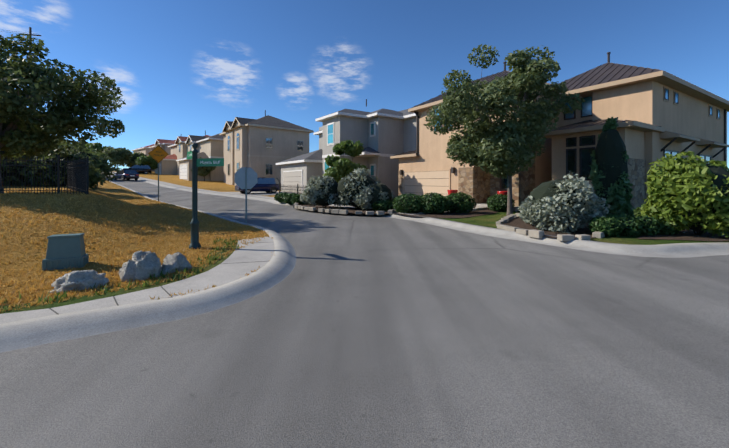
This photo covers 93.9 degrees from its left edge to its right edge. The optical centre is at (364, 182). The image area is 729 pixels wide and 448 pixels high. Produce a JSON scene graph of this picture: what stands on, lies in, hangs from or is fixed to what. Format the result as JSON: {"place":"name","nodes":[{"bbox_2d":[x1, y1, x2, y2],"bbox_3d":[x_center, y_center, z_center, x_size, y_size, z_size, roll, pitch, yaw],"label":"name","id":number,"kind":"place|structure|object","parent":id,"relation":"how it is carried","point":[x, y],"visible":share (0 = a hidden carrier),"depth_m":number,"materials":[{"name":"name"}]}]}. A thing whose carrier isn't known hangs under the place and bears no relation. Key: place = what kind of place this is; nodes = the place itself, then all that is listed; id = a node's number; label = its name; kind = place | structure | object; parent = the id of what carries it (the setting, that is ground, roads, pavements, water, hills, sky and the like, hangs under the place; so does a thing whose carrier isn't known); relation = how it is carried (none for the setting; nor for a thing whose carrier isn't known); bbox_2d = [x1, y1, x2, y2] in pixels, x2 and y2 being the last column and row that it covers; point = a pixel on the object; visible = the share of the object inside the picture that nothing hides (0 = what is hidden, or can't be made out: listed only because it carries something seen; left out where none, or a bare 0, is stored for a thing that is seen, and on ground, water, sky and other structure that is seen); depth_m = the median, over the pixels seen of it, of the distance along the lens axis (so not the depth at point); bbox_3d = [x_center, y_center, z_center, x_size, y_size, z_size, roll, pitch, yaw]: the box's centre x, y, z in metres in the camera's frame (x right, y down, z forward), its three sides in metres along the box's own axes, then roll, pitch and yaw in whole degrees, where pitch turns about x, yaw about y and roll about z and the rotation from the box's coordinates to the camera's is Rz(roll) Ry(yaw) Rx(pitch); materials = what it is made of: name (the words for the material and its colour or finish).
{"place":"outdoors","nodes":[
{"label":"outdoors","id":0,"kind":"place"},
{"bbox_2d":[0,179,268,305],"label":"lot grass","id":1,"kind":"structure","parent":0,"point":[111,189],"depth_m":8.47,"materials":[{"name":"yellow plant"}]},
{"bbox_2d":[0,150,40,185],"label":"shrub","id":2,"kind":"object","parent":1,"relation":"on","point":[15,176],"visible":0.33,"depth_m":20.89,"materials":[{"name":"green plant"}]},
{"bbox_2d":[0,27,40,97],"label":"utility pole","id":3,"kind":"object","parent":1,"relation":"on","point":[30,31],"visible":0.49,"depth_m":40.91,"materials":[{"name":"brown wood"}]},
{"bbox_2d":[0,155,86,194],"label":"fence","id":4,"kind":"object","parent":1,"relation":"on","point":[58,165],"visible":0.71,"depth_m":14.16,"materials":[{"name":"black metal"}]},
{"bbox_2d":[20,138,104,189],"bbox_3d":[-19.845,-1.176,22.630,4.150,3.558,4.069,0,0,-41],"label":"shrub","id":5,"kind":"object","parent":1,"relation":"on","point":[94,178],"visible":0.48,"depth_m":21.56,"materials":[{"name":"green"}]},
{"bbox_2d":[0,33,125,193],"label":"live oak tree","id":6,"kind":"object","parent":1,"relation":"on","point":[34,128],"visible":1,"depth_m":14.39,"materials":[{"name":"green plant"}]},
{"bbox_2d":[42,233,88,270],"bbox_3d":[-5.528,1.281,6.316,0.595,0.605,0.355,0,0,-25],"label":"utility cabinet","id":7,"kind":"object","parent":1,"relation":"on","point":[66,251],"visible":0.96,"depth_m":6.21,"materials":[{"name":"metal"}]},
{"bbox_2d":[68,156,88,194],"bbox_3d":[-14.511,-0.307,17.095,8.021,1.879,0.060,0,0,44],"label":"fence","id":8,"kind":"object","parent":1,"relation":"on","point":[87,175],"visible":0.58,"depth_m":15.84,"materials":[{"name":"black metal"}]},
{"bbox_2d":[50,269,108,292],"bbox_3d":[-4.357,1.472,5.231,0.715,0.286,0.507,0,0,-31],"label":"boulder","id":9,"kind":"object","parent":1,"relation":"on","point":[81,279],"visible":0.83,"depth_m":5.08,"materials":[{"name":"stone"}]},
{"bbox_2d":[60,142,121,182],"bbox_3d":[-24.299,-1.485,29.509,5.240,3.723,4.833,0,0,38],"label":"shrub","id":10,"kind":"object","parent":1,"relation":"on","point":[102,165],"visible":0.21,"depth_m":29.46,"materials":[{"name":"green plant"}]},
{"bbox_2d":[0,236,239,313],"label":"grass strip","id":11,"kind":"object","parent":1,"relation":"on","point":[121,291],"depth_m":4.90,"materials":[{"name":"green plant"}]},
{"bbox_2d":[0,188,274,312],"bbox_3d":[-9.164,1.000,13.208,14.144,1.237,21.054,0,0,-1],"label":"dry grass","id":12,"kind":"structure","parent":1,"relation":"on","point":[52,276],"depth_m":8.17,"materials":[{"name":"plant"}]},
{"bbox_2d":[119,251,161,281],"bbox_3d":[-3.754,1.389,5.750,0.567,0.460,0.583,0,0,-1],"label":"boulder","id":13,"kind":"object","parent":1,"relation":"on","point":[142,265],"visible":0.85,"depth_m":5.58,"materials":[{"name":"stone"}]},
{"bbox_2d":[148,145,168,200],"bbox_3d":[-12.193,-0.313,20.137,1.075,3.800,0.074,0,0,-39],"label":"warning sign","id":14,"kind":"object","parent":1,"relation":"on","point":[158,153],"visible":1,"depth_m":20.12,"materials":[{"name":"yellow metal"}]},
{"bbox_2d":[160,252,192,274],"bbox_3d":[-3.478,1.449,6.217,0.469,0.332,0.654,0,0,20],"label":"boulder","id":15,"kind":"object","parent":1,"relation":"on","point":[178,261],"visible":0.81,"depth_m":6.10,"materials":[{"name":"stone"}]},
{"bbox_2d":[187,143,223,248],"bbox_3d":[-4.052,0.371,8.244,1.498,2.640,0.402,0,0,32],"label":"street name sign","id":16,"kind":"object","parent":1,"relation":"on","point":[196,164],"visible":1,"depth_m":8.14,"materials":[{"name":"green"}]},
{"bbox_2d":[0,236,274,323],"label":"pavement","id":17,"kind":"structure","parent":0,"point":[251,255],"depth_m":5.32,"materials":[{"name":"concrete"}]},
{"bbox_2d":[114,172,273,198],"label":"pavement","id":18,"kind":"structure","parent":0,"point":[170,184],"depth_m":40.05,"materials":[{"name":"concrete"}]},
{"bbox_2d":[310,203,371,208],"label":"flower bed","id":19,"kind":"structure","parent":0,"point":[345,206],"depth_m":20.94,"materials":[{"name":"soil"}]},
{"bbox_2d":[0,175,728,447],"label":"road","id":20,"kind":"structure","parent":0,"point":[352,330],"depth_m":3.40,"materials":[{"name":"grey asphalt"}]},
{"bbox_2d":[114,170,138,179],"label":"hatchback car","id":21,"kind":"object","parent":20,"relation":"on","point":[127,174],"visible":0.79,"depth_m":47.28,"materials":[{"name":"blue paint"}]},
{"bbox_2d":[0,179,295,352],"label":"kerb","id":22,"kind":"structure","parent":20,"relation":"on","point":[278,267],"depth_m":4.32,"materials":[{"name":"concrete"}]},
{"bbox_2d":[235,167,256,222],"bbox_3d":[-4.626,0.708,13.308,0.850,2.580,0.062,0,0,-24],"label":"stop sign","id":23,"kind":"object","parent":22,"relation":"on","point":[245,178],"visible":0.88,"depth_m":13.29,"materials":[{"name":"grey metal"}]},
{"bbox_2d":[110,172,728,257],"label":"kerb","id":24,"kind":"structure","parent":20,"relation":"on","point":[681,250],"depth_m":9.16,"materials":[{"name":"concrete"}]},
{"bbox_2d":[0,0,728,169],"label":"sky","id":25,"kind":"structure","parent":0,"point":[184,68],"materials":[{"name":"blue"}]},
{"bbox_2d":[113,170,728,244],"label":"yard","id":26,"kind":"structure","parent":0,"point":[489,220],"depth_m":14.93,"materials":[{"name":"green plant"}]},
{"bbox_2d":[85,142,112,158],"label":"street tree","id":27,"kind":"object","parent":26,"relation":"on","point":[94,147],"visible":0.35,"depth_m":78.84,"materials":[{"name":"green plant"}]},
{"bbox_2d":[102,147,132,167],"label":"street tree","id":28,"kind":"object","parent":26,"relation":"on","point":[121,156],"visible":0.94,"depth_m":67.36,"materials":[{"name":"green plant"}]},
{"bbox_2d":[121,165,151,173],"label":"suv","id":29,"kind":"object","parent":26,"relation":"on","point":[144,169],"visible":0.75,"depth_m":64.67,"materials":[{"name":"black paint"}]},
{"bbox_2d":[126,152,146,166],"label":"street tree","id":30,"kind":"object","parent":26,"relation":"on","point":[133,159],"visible":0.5,"depth_m":71.74,"materials":[{"name":"green plant"}]},
{"bbox_2d":[131,144,153,155],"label":"house","id":31,"kind":"structure","parent":26,"relation":"on","point":[145,150],"depth_m":91.58,"materials":[{"name":"beige paint"}]},
{"bbox_2d":[135,155,157,173],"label":"street tree","id":32,"kind":"object","parent":26,"relation":"on","point":[150,161],"visible":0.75,"depth_m":65.53,"materials":[{"name":"green plant"}]},
{"bbox_2d":[149,139,175,171],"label":"house","id":33,"kind":"structure","parent":26,"relation":"on","point":[163,144],"depth_m":76.58,"materials":[{"name":"beige paint"}]},
{"bbox_2d":[155,130,209,174],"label":"house","id":34,"kind":"structure","parent":26,"relation":"on","point":[168,164],"depth_m":65.98,"materials":[{"name":"beige paint"}]},
{"bbox_2d":[176,132,223,180],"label":"tan house","id":35,"kind":"structure","parent":26,"relation":"on","point":[211,146],"depth_m":53.14,"materials":[{"name":"beige paint"}]},
{"bbox_2d":[191,157,215,180],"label":"yard tree","id":36,"kind":"object","parent":26,"relation":"on","point":[203,171],"visible":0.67,"depth_m":50.53,"materials":[{"name":"green plant"}]},
{"bbox_2d":[216,191,296,195],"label":"grey drive","id":37,"kind":"structure","parent":26,"relation":"on","point":[262,193],"depth_m":33.28,"materials":[{"name":"concrete"}]},
{"bbox_2d":[235,177,280,193],"bbox_3d":[-10.529,0.330,33.747,4.130,1.575,2.090,0,0,-35],"label":"crossover car","id":38,"kind":"object","parent":37,"relation":"on","point":[271,185],"visible":0.67,"depth_m":33.32,"materials":[{"name":"blue paint"}]},
{"bbox_2d":[220,110,313,185],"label":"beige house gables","id":39,"kind":"object","parent":26,"relation":"on","point":[262,146],"visible":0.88,"depth_m":44.67,"materials":[{"name":"paint"}]},
{"bbox_2d":[274,192,288,202],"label":"shrub","id":40,"kind":"object","parent":26,"relation":"on","point":[278,197],"visible":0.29,"depth_m":24.24,"materials":[{"name":"green plant"}]},
{"bbox_2d":[282,193,296,203],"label":"shrub","id":41,"kind":"object","parent":26,"relation":"on","point":[286,198],"visible":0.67,"depth_m":23.21,"materials":[{"name":"green plant"}]},
{"bbox_2d":[279,183,305,193],"bbox_3d":[-4.848,0.836,24.486,0.060,1.511,4.958,0,0,-44],"label":"fence","id":42,"kind":"object","parent":26,"relation":"on","point":[300,189],"depth_m":24.40,"materials":[{"name":"black metal"}]},
{"bbox_2d":[293,202,396,214],"bbox_3d":[-1.375,1.460,20.767,6.427,0.324,8.600,0,0,-1],"label":"stone edging","id":43,"kind":"object","parent":26,"relation":"on","point":[334,211],"visible":0.6,"depth_m":17.30,"materials":[{"name":"grey stone"}]},
{"bbox_2d":[291,194,305,204],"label":"shrub","id":44,"kind":"object","parent":43,"relation":"on","point":[295,198],"visible":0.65,"depth_m":22.17,"materials":[{"name":"green plant"}]},
{"bbox_2d":[300,176,343,207],"bbox_3d":[-2.380,0.607,19.994,2.917,2.073,2.350,0,0,-1],"label":"sage shrub","id":45,"kind":"object","parent":43,"relation":"on","point":[320,191],"visible":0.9,"depth_m":19.24,"materials":[{"name":"green plant"}]},
{"bbox_2d":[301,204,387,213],"bbox_3d":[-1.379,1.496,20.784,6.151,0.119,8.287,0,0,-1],"label":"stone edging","id":46,"kind":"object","parent":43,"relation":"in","point":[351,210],"visible":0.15,"depth_m":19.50,"materials":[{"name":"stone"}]},
{"bbox_2d":[336,168,380,208],"bbox_3d":[-0.201,0.423,19.355,3.001,2.546,2.742,0,0,-1],"label":"sage shrub","id":47,"kind":"object","parent":43,"relation":"on","point":[350,186],"visible":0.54,"depth_m":18.63,"materials":[{"name":"green plant"}]},
{"bbox_2d":[356,183,395,208],"bbox_3d":[0.663,0.853,18.733,1.760,1.643,2.340,0,0,28],"label":"sage shrub","id":48,"kind":"object","parent":43,"relation":"on","point":[370,195],"visible":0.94,"depth_m":18.07,"materials":[{"name":"green plant"}]},
{"bbox_2d":[371,199,393,211],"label":"shrub","id":49,"kind":"object","parent":43,"relation":"on","point":[386,205],"visible":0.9,"depth_m":17.86,"materials":[{"name":"green plant"}]},
{"bbox_2d":[323,140,367,181],"bbox_3d":[-1.637,-0.795,27.410,3.446,5.145,3.542,0,0,-40],"label":"tree","id":50,"kind":"object","parent":26,"relation":"on","point":[341,168],"visible":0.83,"depth_m":26.57,"materials":[{"name":"green plant"}]},
{"bbox_2d":[276,99,415,196],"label":"grey house","id":51,"kind":"structure","parent":26,"relation":"on","point":[382,135],"depth_m":31.27,"materials":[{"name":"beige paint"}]},
{"bbox_2d":[393,210,496,217],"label":"lawn","id":52,"kind":"structure","parent":26,"relation":"on","point":[464,215],"depth_m":16.46,"materials":[{"name":"green plant"}]},
{"bbox_2d":[393,193,423,212],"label":"box shrub","id":53,"kind":"object","parent":52,"relation":"on","point":[407,203],"visible":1,"depth_m":16.85,"materials":[{"name":"green plant"}]},
{"bbox_2d":[417,192,449,213],"bbox_3d":[3.426,1.100,17.096,1.753,1.201,1.769,0,0,-1],"label":"box shrub","id":54,"kind":"object","parent":52,"relation":"on","point":[435,203],"visible":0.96,"depth_m":16.57,"materials":[{"name":"green plant"}]},
{"bbox_2d":[445,192,476,212],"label":"box shrub","id":55,"kind":"object","parent":52,"relation":"on","point":[460,202],"visible":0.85,"depth_m":17.00,"materials":[{"name":"green plant"}]},
{"bbox_2d":[447,190,457,194],"bbox_3d":[5.709,1.043,22.049,0.670,1.087,0.660,0,0,-1],"label":"red pot","id":56,"kind":"object","parent":26,"relation":"on","point":[452,191],"visible":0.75,"depth_m":21.78,"materials":[{"name":"red ceramic"}]},
{"bbox_2d":[486,194,514,211],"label":"box shrub","id":57,"kind":"object","parent":26,"relation":"on","point":[496,202],"visible":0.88,"depth_m":18.04,"materials":[{"name":"green plant"}]},
{"bbox_2d":[497,191,506,196],"bbox_3d":[7.628,1.058,18.648,0.670,1.116,0.660,0,0,-1],"label":"red pot","id":58,"kind":"object","parent":26,"relation":"on","point":[502,192],"visible":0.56,"depth_m":18.37,"materials":[{"name":"red ceramic"}]},
{"bbox_2d":[424,44,584,215],"bbox_3d":[6.182,-2.296,16.183,6.566,8.398,6.618,0,0,-1],"label":"tree","id":59,"kind":"object","parent":26,"relation":"on","point":[494,148],"visible":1,"depth_m":14.53,"materials":[{"name":"green plant"}]},
{"bbox_2d":[496,213,604,240],"bbox_3d":[8.014,1.556,13.954,4.103,0.222,10.059,0,0,44],"label":"stone edging","id":60,"kind":"object","parent":26,"relation":"on","point":[534,233],"visible":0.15,"depth_m":10.15,"materials":[{"name":"grey stone"}]},
{"bbox_2d":[504,216,595,238],"bbox_3d":[8.014,1.592,14.004,3.692,0.014,9.801,0,0,42],"label":"garden bed","id":61,"kind":"object","parent":60,"relation":"in","point":[517,222],"visible":0.17,"depth_m":11.46,"materials":[{"name":"brown soil"}]},
{"bbox_2d":[588,216,623,236],"bbox_3d":[7.267,1.379,10.252,0.913,0.706,0.927,0,0,-1],"label":"hedge shrub","id":62,"kind":"object","parent":60,"relation":"on","point":[608,226],"visible":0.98,"depth_m":10.01,"materials":[{"name":"green plant"}]},
{"bbox_2d":[602,213,637,232],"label":"box shrub","id":63,"kind":"object","parent":60,"relation":"on","point":[615,215],"visible":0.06,"depth_m":10.48,"materials":[{"name":"green plant"}]},
{"bbox_2d":[390,52,728,213],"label":"house","id":64,"kind":"structure","parent":26,"relation":"on","point":[658,113],"depth_m":18.67,"materials":[{"name":"beige paint"}]},
{"bbox_2d":[517,174,610,233],"bbox_3d":[6.575,0.756,11.566,2.674,2.043,2.699,0,0,-1],"label":"flowering bush","id":65,"kind":"object","parent":26,"relation":"on","point":[558,205],"visible":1,"depth_m":10.78,"materials":[{"name":"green plant"}]},
{"bbox_2d":[588,117,634,216],"bbox_3d":[10.399,-0.419,14.384,1.671,4.690,1.513,0,0,-32],"label":"cypress tree","id":66,"kind":"object","parent":26,"relation":"on","point":[609,176],"visible":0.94,"depth_m":13.98,"materials":[{"name":"green plant"}]},
{"bbox_2d":[616,215,642,236],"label":"hedge shrub","id":67,"kind":"object","parent":26,"relation":"on","point":[631,228],"visible":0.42,"depth_m":10.05,"materials":[{"name":"green plant"}]},
{"bbox_2d":[633,203,644,217],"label":"dark shrub","id":68,"kind":"object","parent":26,"relation":"on","point":[637,211],"visible":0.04,"depth_m":12.68,"materials":[{"name":"green plant"}]},
{"bbox_2d":[637,229,728,240],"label":"lawn","id":69,"kind":"structure","parent":26,"relation":"on","point":[685,234],"depth_m":9.84,"materials":[{"name":"green plant"}]},
{"bbox_2d":[634,215,662,235],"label":"hedge shrub","id":70,"kind":"object","parent":69,"relation":"on","point":[650,225],"visible":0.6,"depth_m":10.16,"materials":[{"name":"green plant"}]},
{"bbox_2d":[654,216,679,234],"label":"hedge shrub","id":71,"kind":"object","parent":69,"relation":"on","point":[667,229],"visible":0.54,"depth_m":10.20,"materials":[{"name":"green plant"}]},
{"bbox_2d":[641,151,728,236],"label":"bush","id":72,"kind":"object","parent":69,"relation":"on","point":[693,194],"visible":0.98,"depth_m":9.85,"materials":[{"name":"green plant"}]},
{"bbox_2d":[394,205,492,214],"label":"path","id":73,"kind":"structure","parent":0,"point":[479,207],"depth_m":18.80,"materials":[{"name":"concrete"}]},
{"bbox_3d":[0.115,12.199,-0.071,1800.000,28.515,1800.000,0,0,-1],"label":"ground","id":74,"kind":"structure","parent":0,"visible":0},
{"bbox_2d":[76,141,88,150],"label":"street tree","id":75,"kind":"object","parent":74,"relation":"on","point":[83,145],"visible":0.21,"depth_m":92.59,"materials":[{"name":"green plant"}]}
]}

